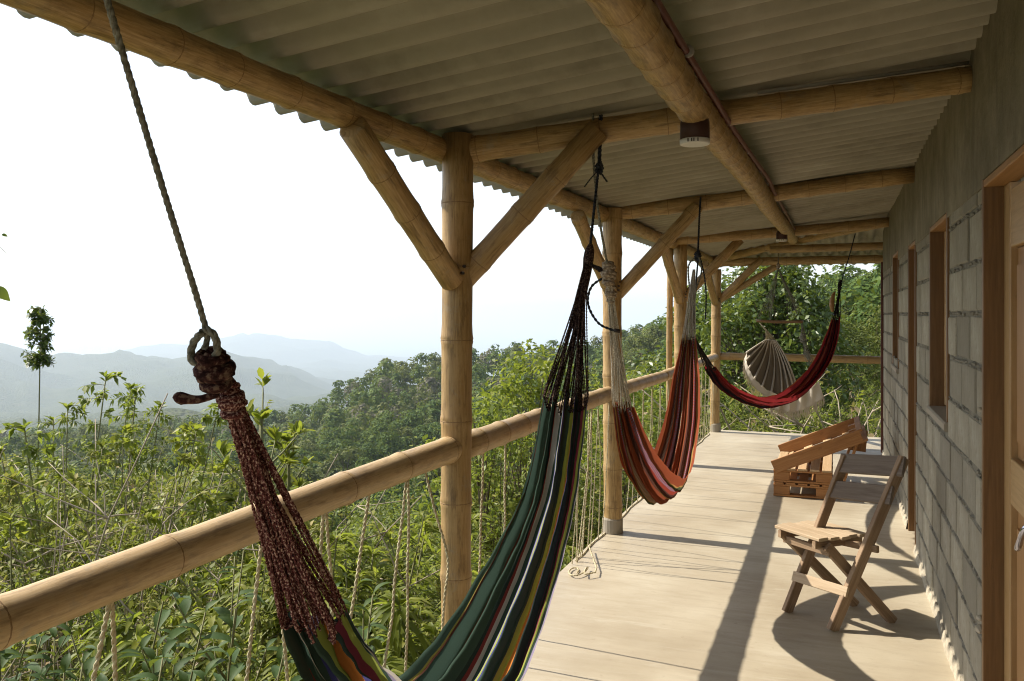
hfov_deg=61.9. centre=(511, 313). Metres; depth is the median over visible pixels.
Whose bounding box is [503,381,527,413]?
forest tree
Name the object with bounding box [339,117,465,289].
bamboo brace
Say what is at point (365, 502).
round bush
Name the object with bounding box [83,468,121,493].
forest tree
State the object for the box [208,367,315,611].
young tree
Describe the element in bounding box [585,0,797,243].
beam
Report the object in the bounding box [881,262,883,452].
corner post
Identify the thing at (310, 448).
forest tree
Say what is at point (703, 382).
bright tree
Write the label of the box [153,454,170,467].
forest tree
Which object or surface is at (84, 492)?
dry shrub
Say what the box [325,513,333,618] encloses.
baluster rope
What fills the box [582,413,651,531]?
scrub bush
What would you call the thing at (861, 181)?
roof joist
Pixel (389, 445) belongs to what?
forest tree
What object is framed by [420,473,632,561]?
scrub bush
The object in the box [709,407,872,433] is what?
scrub bush
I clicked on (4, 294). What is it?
overhanging twig
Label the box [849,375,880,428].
scrub bush
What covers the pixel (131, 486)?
scrub bush
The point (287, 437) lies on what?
young tree
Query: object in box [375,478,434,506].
forest tree
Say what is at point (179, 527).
dry shrub
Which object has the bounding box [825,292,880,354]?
forest tree
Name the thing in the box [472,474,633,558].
scrub bush
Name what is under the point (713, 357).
bamboo rail
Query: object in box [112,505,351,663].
tall weed
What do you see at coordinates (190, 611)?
scrub bush
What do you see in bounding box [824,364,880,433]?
scrub bush
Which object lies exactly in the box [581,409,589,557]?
baluster rope
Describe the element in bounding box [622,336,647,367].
forest tree
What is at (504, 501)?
baluster rope
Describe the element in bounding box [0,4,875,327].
sky
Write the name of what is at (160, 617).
broad leaf shrub
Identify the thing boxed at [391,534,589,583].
scrub bush
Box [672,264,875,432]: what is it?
tree
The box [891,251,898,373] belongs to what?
window
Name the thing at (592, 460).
round bush
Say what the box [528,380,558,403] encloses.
forest tree
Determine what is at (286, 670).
baluster rope
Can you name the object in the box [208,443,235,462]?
forest tree
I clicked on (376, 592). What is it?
narrow leaf bush
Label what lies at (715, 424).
bamboo post
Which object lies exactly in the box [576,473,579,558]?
baluster rope
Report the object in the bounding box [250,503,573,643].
scrub bush
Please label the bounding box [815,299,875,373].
forest tree
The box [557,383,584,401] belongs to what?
forest tree
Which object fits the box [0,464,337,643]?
tall weed
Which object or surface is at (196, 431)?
tall weed
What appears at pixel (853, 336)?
tree
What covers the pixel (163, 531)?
tall weed
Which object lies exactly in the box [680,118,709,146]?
ceiling lamp
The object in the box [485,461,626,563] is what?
scrub bush
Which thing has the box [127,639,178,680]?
broad leaf shrub
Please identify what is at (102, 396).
tall weed
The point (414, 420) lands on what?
forest tree
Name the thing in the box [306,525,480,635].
narrow leaf bush
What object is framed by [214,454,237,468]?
forest tree
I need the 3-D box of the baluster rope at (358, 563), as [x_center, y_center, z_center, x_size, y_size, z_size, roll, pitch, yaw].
[-0.571,1.119,2.896,0.022,0.984,0.251,0,0,39]
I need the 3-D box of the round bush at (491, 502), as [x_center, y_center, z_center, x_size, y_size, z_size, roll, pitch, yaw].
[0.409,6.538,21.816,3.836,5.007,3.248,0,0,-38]
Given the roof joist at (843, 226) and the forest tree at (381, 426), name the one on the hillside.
the forest tree at (381, 426)
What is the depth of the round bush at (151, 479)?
35.91 m
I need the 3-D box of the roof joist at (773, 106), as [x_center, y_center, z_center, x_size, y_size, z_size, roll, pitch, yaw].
[0.778,-0.811,3.541,2.122,0.334,0.119,0,0,9]
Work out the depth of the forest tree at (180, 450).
248.16 m
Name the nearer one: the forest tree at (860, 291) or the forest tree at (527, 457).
the forest tree at (860, 291)
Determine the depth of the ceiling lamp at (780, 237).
8.17 m
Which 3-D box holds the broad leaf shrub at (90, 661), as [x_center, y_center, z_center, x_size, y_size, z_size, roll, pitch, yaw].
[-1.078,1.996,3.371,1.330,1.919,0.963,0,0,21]
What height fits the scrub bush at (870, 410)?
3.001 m
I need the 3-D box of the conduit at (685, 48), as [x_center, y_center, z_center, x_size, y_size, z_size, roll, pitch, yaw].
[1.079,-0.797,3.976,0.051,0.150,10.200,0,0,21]
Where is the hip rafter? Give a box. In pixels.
[713,227,883,260]
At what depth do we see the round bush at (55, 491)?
44.81 m
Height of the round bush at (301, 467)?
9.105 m
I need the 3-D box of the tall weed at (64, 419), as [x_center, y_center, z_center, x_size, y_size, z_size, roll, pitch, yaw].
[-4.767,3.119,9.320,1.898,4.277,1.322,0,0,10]
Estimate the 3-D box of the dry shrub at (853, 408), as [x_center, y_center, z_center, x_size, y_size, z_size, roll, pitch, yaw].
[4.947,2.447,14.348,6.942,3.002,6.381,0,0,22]
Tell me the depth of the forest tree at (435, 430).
233.71 m
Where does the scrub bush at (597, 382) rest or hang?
on the hillside
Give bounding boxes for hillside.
[0,326,874,566]
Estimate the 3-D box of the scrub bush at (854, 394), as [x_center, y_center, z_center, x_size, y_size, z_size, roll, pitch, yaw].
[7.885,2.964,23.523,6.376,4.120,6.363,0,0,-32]
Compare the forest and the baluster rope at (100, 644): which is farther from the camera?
the forest
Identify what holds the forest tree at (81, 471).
on the hillside
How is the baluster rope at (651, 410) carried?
hanging from the bamboo rail at (493, 435)
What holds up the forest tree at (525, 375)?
on the hillside
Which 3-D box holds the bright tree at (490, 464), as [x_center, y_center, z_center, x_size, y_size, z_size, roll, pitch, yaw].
[-0.493,3.643,12.983,2.391,4.813,2.517,0,0,-37]
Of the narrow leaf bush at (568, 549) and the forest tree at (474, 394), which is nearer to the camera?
the narrow leaf bush at (568, 549)
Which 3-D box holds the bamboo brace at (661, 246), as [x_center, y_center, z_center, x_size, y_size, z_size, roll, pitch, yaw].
[1.052,-0.456,6.190,0.648,0.691,0.115,0,0,13]
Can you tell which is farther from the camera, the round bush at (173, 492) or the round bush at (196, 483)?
the round bush at (196, 483)
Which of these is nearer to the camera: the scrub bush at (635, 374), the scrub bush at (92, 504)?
the scrub bush at (92, 504)
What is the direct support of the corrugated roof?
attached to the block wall
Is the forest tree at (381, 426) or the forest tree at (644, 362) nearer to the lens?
the forest tree at (644, 362)
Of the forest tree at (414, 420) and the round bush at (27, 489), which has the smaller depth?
the round bush at (27, 489)
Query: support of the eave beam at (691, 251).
attached to the cross beam at (813, 260)
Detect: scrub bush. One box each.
[0,506,256,655]
[0,534,316,678]
[1,466,261,679]
[1,527,436,680]
[1,533,229,680]
[3,496,218,608]
[5,484,497,680]
[5,553,228,680]
[7,508,361,677]
[8,570,405,680]
[17,509,365,680]
[18,525,253,680]
[27,518,345,662]
[46,502,361,634]
[47,522,477,680]
[132,527,492,666]
[246,541,488,640]
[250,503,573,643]
[369,509,589,591]
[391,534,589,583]
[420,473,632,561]
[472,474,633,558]
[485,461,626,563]
[487,424,762,555]
[502,496,603,563]
[575,494,634,538]
[579,367,863,512]
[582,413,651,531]
[583,359,865,441]
[589,462,634,510]
[590,355,850,433]
[655,372,880,446]
[700,382,880,436]
[702,380,880,435]
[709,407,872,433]
[720,379,880,436]
[797,384,880,427]
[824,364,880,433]
[824,376,877,418]
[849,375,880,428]
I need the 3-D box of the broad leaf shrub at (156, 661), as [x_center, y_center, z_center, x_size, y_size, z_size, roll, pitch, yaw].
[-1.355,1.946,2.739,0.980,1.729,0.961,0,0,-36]
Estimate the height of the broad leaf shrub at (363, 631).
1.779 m
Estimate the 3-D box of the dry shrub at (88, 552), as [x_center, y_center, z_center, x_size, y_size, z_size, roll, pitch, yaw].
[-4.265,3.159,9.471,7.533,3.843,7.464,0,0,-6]
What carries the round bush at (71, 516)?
on the hillside
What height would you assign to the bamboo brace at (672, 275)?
0.587 m
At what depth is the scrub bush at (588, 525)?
13.23 m
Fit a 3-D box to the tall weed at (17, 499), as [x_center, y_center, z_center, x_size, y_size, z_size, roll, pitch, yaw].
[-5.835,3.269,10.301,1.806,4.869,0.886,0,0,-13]
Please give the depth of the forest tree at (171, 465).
154.80 m
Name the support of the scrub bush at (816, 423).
on the hillside
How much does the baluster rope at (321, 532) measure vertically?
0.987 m
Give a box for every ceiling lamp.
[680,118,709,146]
[776,231,787,241]
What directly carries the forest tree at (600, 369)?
on the hillside
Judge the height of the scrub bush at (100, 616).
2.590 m
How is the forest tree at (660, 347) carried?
on the hillside
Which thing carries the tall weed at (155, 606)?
on the hillside
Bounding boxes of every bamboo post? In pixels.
[440,132,473,627]
[602,207,622,534]
[666,248,673,405]
[674,244,687,365]
[710,269,721,431]
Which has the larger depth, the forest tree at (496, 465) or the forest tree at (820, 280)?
the forest tree at (496, 465)
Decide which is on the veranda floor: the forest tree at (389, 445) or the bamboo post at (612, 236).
the bamboo post at (612, 236)
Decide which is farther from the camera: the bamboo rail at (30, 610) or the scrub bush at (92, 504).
the scrub bush at (92, 504)
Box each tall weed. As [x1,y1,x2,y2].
[0,401,176,663]
[0,403,231,659]
[0,422,147,679]
[0,433,53,587]
[0,441,199,680]
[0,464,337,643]
[0,465,143,586]
[0,485,188,585]
[0,504,165,680]
[0,527,126,633]
[3,459,94,651]
[16,493,49,566]
[18,382,156,618]
[36,371,126,568]
[42,529,116,622]
[54,511,278,680]
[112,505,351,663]
[117,421,224,635]
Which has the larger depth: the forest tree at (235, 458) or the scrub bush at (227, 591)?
the forest tree at (235, 458)
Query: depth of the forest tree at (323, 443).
243.68 m
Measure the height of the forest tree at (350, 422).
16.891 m
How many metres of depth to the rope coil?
5.26 m
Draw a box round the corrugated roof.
[17,0,1023,267]
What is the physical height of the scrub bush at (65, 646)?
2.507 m
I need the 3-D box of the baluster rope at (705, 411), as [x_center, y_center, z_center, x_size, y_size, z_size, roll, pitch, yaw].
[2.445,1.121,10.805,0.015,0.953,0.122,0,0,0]
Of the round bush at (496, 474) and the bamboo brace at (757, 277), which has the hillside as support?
the round bush at (496, 474)
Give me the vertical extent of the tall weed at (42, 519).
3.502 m
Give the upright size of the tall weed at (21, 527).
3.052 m
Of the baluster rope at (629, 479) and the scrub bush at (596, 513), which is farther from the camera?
the scrub bush at (596, 513)
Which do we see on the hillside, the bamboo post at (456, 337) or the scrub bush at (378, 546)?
the scrub bush at (378, 546)
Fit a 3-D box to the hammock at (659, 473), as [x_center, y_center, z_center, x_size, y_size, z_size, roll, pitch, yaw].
[0.891,0.087,4.787,0.277,1.858,2.707,0,0,23]
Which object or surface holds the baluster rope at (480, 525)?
hanging from the bamboo rail at (493, 435)
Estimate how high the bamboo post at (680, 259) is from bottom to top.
2.391 m
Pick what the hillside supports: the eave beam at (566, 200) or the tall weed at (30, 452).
the tall weed at (30, 452)
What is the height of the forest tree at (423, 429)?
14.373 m
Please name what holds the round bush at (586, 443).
on the hillside
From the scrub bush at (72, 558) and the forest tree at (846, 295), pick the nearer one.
the scrub bush at (72, 558)
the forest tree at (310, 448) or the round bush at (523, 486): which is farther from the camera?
the forest tree at (310, 448)
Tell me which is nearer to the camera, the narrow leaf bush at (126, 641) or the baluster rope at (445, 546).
the baluster rope at (445, 546)
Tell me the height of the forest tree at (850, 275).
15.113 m
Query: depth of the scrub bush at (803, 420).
16.47 m
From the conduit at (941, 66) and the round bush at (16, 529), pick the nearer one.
the conduit at (941, 66)
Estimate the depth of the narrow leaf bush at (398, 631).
5.60 m
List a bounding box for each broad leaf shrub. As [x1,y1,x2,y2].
[0,580,195,680]
[36,649,166,680]
[48,546,293,680]
[57,550,371,680]
[117,600,225,680]
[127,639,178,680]
[140,637,196,680]
[179,582,391,680]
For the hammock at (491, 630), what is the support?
hanging from the corrugated roof
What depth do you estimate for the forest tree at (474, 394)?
267.55 m
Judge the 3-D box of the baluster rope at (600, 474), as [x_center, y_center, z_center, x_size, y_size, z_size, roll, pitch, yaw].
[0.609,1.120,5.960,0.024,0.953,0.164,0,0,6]
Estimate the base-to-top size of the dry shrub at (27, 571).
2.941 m
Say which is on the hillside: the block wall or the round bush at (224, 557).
the round bush at (224, 557)
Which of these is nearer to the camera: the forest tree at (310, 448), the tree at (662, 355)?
the tree at (662, 355)
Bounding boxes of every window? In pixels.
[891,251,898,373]
[926,212,949,431]
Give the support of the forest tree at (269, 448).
on the hillside
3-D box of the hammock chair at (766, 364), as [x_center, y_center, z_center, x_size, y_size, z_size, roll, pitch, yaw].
[3.253,0.226,10.220,0.928,2.094,0.546,0,0,21]
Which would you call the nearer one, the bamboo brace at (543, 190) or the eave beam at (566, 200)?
the bamboo brace at (543, 190)
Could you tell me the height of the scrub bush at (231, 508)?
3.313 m
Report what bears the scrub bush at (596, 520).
on the hillside
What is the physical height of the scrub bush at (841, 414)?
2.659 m
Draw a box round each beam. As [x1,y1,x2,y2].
[0,0,536,193]
[548,189,677,248]
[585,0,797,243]
[687,245,712,263]
[710,255,882,266]
[770,242,882,252]
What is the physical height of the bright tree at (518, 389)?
5.863 m
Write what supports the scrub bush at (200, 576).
on the hillside
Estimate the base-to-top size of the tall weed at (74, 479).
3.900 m
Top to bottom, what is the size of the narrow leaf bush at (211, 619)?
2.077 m
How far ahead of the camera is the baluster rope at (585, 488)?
5.59 m
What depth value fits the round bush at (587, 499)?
26.03 m
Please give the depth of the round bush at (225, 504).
27.58 m
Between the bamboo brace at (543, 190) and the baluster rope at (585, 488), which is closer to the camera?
the bamboo brace at (543, 190)
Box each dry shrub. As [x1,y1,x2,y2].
[0,393,440,680]
[0,400,437,679]
[0,418,387,680]
[0,481,278,680]
[529,408,879,528]
[622,371,880,503]
[702,383,880,436]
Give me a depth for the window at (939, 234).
4.82 m
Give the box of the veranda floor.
[522,430,954,680]
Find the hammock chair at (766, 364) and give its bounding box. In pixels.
[742,253,824,421]
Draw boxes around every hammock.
[103,0,607,680]
[587,113,706,504]
[692,233,855,408]
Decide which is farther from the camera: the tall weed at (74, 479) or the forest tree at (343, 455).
the forest tree at (343, 455)
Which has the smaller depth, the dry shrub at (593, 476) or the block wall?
the block wall
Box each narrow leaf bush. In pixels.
[58,530,440,680]
[120,587,440,680]
[125,510,475,680]
[191,570,440,680]
[225,513,567,680]
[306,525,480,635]
[349,535,581,624]
[359,574,472,623]
[412,570,437,611]
[560,534,573,570]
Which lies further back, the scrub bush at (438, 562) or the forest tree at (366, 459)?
the forest tree at (366, 459)
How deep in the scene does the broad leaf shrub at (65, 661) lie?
3.01 m
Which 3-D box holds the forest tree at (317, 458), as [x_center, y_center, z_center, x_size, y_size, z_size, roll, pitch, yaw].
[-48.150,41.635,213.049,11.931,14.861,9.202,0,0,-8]
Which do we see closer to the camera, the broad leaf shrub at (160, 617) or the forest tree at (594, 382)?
the broad leaf shrub at (160, 617)
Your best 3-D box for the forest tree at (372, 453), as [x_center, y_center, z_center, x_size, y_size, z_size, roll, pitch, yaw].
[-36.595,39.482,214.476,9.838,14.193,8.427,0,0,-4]
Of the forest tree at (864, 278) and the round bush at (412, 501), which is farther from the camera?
the forest tree at (864, 278)
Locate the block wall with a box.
[882,0,1023,680]
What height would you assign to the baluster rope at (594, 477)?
0.953 m
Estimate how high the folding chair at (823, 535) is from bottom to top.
0.883 m
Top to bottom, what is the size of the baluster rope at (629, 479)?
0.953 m
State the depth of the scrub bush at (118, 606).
11.98 m
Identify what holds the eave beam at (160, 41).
attached to the bamboo post at (456, 337)
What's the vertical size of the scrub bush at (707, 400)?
4.889 m
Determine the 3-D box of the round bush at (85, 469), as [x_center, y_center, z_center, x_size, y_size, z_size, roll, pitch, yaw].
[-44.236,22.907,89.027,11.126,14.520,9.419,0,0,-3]
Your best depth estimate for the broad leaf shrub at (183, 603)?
3.35 m
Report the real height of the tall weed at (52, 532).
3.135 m
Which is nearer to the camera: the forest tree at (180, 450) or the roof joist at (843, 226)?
the roof joist at (843, 226)
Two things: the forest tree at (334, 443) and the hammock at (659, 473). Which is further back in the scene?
the forest tree at (334, 443)
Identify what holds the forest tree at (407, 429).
on the hillside
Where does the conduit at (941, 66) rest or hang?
attached to the roof joist at (773, 106)
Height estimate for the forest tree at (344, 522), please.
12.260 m
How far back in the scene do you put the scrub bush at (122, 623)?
7.41 m
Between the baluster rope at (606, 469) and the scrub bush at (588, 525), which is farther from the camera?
the scrub bush at (588, 525)
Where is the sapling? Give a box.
[20,305,55,553]
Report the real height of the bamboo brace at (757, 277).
0.544 m
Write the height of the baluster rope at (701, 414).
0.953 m
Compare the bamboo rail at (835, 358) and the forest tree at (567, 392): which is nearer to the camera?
the bamboo rail at (835, 358)
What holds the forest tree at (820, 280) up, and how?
on the hillside
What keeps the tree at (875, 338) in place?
on the hillside
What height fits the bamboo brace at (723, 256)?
0.684 m
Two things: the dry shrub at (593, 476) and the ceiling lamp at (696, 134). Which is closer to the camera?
the ceiling lamp at (696, 134)
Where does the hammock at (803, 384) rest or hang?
hanging from the corrugated roof
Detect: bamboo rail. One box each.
[0,437,461,650]
[471,371,667,457]
[663,353,718,381]
[720,353,880,363]
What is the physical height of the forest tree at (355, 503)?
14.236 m
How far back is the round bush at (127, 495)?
36.49 m
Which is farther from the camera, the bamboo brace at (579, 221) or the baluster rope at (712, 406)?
the baluster rope at (712, 406)
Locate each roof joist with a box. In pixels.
[469,66,971,162]
[618,166,914,218]
[677,217,888,244]
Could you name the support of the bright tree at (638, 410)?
on the hillside
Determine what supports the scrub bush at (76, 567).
on the hillside
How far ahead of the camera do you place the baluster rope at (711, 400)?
11.31 m
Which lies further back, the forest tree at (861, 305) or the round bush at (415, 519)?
the forest tree at (861, 305)
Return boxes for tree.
[19,470,36,477]
[68,466,91,478]
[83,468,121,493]
[146,456,196,481]
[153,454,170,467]
[177,440,210,456]
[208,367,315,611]
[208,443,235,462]
[208,450,239,465]
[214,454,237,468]
[246,398,336,566]
[264,444,277,465]
[275,448,313,472]
[285,466,328,486]
[295,439,326,471]
[297,451,341,472]
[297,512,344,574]
[316,427,343,459]
[321,445,365,476]
[327,425,367,460]
[329,439,364,470]
[332,493,377,529]
[333,510,367,531]
[336,430,360,443]
[345,418,367,442]
[348,442,385,469]
[355,457,372,500]
[360,422,399,455]
[368,409,398,455]
[368,497,390,514]
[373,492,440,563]
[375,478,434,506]
[376,431,407,457]
[388,409,425,441]
[396,426,426,448]
[409,395,578,583]
[409,467,440,510]
[412,423,438,444]
[417,422,440,445]
[471,338,603,546]
[472,387,498,408]
[472,392,481,423]
[473,458,501,475]
[474,393,499,420]
[490,396,526,413]
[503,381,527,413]
[506,442,533,474]
[510,372,535,401]
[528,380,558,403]
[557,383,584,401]
[570,374,665,553]
[582,381,599,391]
[586,356,673,432]
[590,356,602,380]
[595,283,764,443]
[622,334,653,367]
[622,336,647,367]
[642,362,747,447]
[643,325,665,353]
[645,319,661,343]
[651,336,673,354]
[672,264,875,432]
[801,308,880,427]
[813,274,845,306]
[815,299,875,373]
[818,272,835,285]
[824,264,870,305]
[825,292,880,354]
[830,263,880,332]
[832,284,879,367]
[846,298,880,425]
[847,267,880,291]
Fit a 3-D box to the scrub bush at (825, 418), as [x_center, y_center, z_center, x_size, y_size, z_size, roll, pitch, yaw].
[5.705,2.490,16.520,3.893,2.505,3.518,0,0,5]
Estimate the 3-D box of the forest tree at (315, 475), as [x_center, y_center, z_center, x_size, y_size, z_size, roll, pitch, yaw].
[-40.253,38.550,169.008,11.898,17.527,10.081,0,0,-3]
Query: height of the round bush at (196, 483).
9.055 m
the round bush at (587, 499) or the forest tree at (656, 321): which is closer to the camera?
the round bush at (587, 499)
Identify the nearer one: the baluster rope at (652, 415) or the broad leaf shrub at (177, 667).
the broad leaf shrub at (177, 667)
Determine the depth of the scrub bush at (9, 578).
10.49 m
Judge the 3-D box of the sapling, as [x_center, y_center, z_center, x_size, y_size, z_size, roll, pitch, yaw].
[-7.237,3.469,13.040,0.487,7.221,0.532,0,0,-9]
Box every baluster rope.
[91,604,110,680]
[110,602,117,680]
[244,545,262,680]
[280,626,288,680]
[318,514,324,590]
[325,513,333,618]
[349,495,370,618]
[383,481,406,667]
[404,480,409,671]
[425,473,449,629]
[478,454,483,573]
[503,445,505,531]
[571,490,577,563]
[576,409,592,561]
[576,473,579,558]
[579,417,590,555]
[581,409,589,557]
[587,425,591,547]
[590,407,598,545]
[598,408,600,538]
[601,403,609,534]
[626,393,633,511]
[637,389,643,501]
[649,388,652,440]
[651,386,652,444]
[658,383,660,432]
[660,387,660,431]
[700,394,701,437]
[702,371,705,437]
[704,394,705,431]
[709,362,713,429]
[711,383,713,431]
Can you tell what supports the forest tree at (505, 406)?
on the hillside
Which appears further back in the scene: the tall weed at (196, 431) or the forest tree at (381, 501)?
the forest tree at (381, 501)
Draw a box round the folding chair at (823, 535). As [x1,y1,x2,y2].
[775,453,909,631]
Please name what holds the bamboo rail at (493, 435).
attached to the bamboo post at (456, 337)
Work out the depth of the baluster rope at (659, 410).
7.93 m
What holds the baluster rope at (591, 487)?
hanging from the bamboo rail at (493, 435)
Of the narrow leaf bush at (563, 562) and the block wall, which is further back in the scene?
the narrow leaf bush at (563, 562)
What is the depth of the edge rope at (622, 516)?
6.16 m
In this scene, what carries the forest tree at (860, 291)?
on the hillside
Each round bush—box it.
[0,453,42,523]
[0,502,46,578]
[1,463,129,572]
[10,484,53,576]
[12,474,103,548]
[17,499,115,569]
[40,465,110,485]
[46,473,107,498]
[57,479,147,527]
[87,474,177,528]
[92,469,206,563]
[127,467,242,574]
[142,474,169,489]
[150,471,210,492]
[160,461,248,519]
[163,468,277,605]
[176,513,257,621]
[180,453,316,595]
[180,458,245,506]
[228,461,346,550]
[332,487,432,563]
[338,520,429,572]
[347,494,440,588]
[357,508,438,560]
[472,476,523,554]
[473,465,524,520]
[478,472,595,528]
[521,416,602,474]
[568,476,603,554]
[579,431,624,508]
[699,413,753,440]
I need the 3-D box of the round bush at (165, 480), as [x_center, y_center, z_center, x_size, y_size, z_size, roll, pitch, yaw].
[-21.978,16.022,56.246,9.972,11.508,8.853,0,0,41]
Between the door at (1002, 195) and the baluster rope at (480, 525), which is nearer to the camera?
the door at (1002, 195)
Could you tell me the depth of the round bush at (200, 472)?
45.27 m
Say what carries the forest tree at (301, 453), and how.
on the hillside
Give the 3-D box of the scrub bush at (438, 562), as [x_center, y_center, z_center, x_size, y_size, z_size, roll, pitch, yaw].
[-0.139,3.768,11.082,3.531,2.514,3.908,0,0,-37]
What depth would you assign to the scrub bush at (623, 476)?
13.36 m
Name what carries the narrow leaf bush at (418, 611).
on the hillside
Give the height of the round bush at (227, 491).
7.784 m
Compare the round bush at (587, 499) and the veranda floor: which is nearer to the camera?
the veranda floor
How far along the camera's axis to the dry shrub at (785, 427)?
14.47 m
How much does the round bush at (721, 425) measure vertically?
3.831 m
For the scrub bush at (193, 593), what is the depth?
13.06 m
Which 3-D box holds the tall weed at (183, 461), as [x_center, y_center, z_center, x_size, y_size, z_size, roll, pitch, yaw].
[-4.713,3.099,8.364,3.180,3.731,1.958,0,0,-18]
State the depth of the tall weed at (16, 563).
10.27 m
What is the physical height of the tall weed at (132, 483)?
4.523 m
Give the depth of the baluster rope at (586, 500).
5.64 m
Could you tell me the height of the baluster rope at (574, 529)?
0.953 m
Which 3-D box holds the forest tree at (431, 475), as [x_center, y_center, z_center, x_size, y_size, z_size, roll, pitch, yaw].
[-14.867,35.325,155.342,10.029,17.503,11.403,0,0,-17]
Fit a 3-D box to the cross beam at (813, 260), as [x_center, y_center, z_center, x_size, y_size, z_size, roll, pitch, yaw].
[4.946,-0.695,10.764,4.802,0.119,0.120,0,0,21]
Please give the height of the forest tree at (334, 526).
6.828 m
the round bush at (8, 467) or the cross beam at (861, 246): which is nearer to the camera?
the cross beam at (861, 246)
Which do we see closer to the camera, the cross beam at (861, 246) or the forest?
the cross beam at (861, 246)
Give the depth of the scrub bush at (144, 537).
16.39 m
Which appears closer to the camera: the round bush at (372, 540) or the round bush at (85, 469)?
the round bush at (372, 540)
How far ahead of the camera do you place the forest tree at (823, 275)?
147.09 m
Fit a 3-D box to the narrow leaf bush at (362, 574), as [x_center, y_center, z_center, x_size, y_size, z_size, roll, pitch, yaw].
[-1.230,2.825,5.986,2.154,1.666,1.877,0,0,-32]
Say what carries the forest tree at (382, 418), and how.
on the hillside
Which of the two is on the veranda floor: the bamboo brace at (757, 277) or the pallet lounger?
the pallet lounger
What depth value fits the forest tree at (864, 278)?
118.08 m
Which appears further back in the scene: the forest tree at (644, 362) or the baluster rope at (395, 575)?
the forest tree at (644, 362)
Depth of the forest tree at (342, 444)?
221.85 m
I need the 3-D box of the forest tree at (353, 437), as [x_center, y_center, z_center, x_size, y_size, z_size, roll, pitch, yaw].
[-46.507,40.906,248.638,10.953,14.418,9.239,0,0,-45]
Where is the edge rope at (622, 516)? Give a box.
[575,433,709,560]
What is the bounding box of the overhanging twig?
[0,233,9,300]
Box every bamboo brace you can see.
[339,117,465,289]
[470,121,606,285]
[570,210,619,296]
[619,202,701,297]
[662,248,686,303]
[686,240,743,300]
[702,261,719,305]
[721,256,763,302]
[723,265,776,301]
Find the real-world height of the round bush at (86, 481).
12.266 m
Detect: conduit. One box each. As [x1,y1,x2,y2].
[652,0,794,229]
[757,61,968,93]
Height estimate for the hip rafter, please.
0.355 m
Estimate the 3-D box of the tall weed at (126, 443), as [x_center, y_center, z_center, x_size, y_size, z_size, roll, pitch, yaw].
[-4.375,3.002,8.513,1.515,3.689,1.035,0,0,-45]
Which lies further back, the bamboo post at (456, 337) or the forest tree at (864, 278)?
the forest tree at (864, 278)
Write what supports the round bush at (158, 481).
on the hillside
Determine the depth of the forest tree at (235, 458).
223.90 m
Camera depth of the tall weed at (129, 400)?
10.11 m
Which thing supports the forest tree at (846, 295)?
on the hillside
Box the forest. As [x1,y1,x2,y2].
[0,276,847,493]
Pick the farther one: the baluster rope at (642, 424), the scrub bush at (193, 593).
the scrub bush at (193, 593)
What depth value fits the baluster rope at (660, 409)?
7.99 m
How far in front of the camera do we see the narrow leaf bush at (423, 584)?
8.97 m
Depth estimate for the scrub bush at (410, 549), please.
9.92 m
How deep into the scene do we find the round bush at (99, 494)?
34.19 m
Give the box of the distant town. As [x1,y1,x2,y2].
[68,344,118,354]
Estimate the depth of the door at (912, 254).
6.27 m
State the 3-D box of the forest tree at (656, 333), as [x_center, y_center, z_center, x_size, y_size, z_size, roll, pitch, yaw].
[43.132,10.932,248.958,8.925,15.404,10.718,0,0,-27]
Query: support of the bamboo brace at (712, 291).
attached to the bamboo post at (715, 424)
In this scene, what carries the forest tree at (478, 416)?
on the hillside
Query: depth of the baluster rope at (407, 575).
3.27 m
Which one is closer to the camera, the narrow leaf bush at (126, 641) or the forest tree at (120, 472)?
the narrow leaf bush at (126, 641)
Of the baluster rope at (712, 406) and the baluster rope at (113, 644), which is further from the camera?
the baluster rope at (712, 406)
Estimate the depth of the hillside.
5566.97 m
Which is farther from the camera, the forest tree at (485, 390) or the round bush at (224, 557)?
the forest tree at (485, 390)
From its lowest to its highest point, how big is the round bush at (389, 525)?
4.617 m
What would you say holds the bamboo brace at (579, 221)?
attached to the bamboo post at (612, 236)
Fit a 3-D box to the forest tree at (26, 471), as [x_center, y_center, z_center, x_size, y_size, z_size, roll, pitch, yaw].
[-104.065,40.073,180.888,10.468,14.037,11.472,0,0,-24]
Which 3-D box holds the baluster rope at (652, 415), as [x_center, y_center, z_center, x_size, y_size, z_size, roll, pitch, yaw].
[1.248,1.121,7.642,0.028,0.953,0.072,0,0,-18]
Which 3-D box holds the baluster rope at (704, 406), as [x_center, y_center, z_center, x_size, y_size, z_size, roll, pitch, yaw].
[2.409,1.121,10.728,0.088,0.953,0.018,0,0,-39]
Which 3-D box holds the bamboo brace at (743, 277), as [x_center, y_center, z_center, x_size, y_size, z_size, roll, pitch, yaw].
[3.055,-0.441,11.468,0.656,0.647,0.108,0,0,25]
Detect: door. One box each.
[908,241,916,544]
[982,145,1023,680]
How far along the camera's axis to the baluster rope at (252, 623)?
2.41 m
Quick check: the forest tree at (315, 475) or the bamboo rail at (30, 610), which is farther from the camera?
the forest tree at (315, 475)
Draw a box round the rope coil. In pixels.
[568,545,596,575]
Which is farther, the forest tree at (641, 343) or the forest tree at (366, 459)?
the forest tree at (641, 343)
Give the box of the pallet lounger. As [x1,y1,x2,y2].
[771,416,867,498]
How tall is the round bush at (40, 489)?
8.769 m

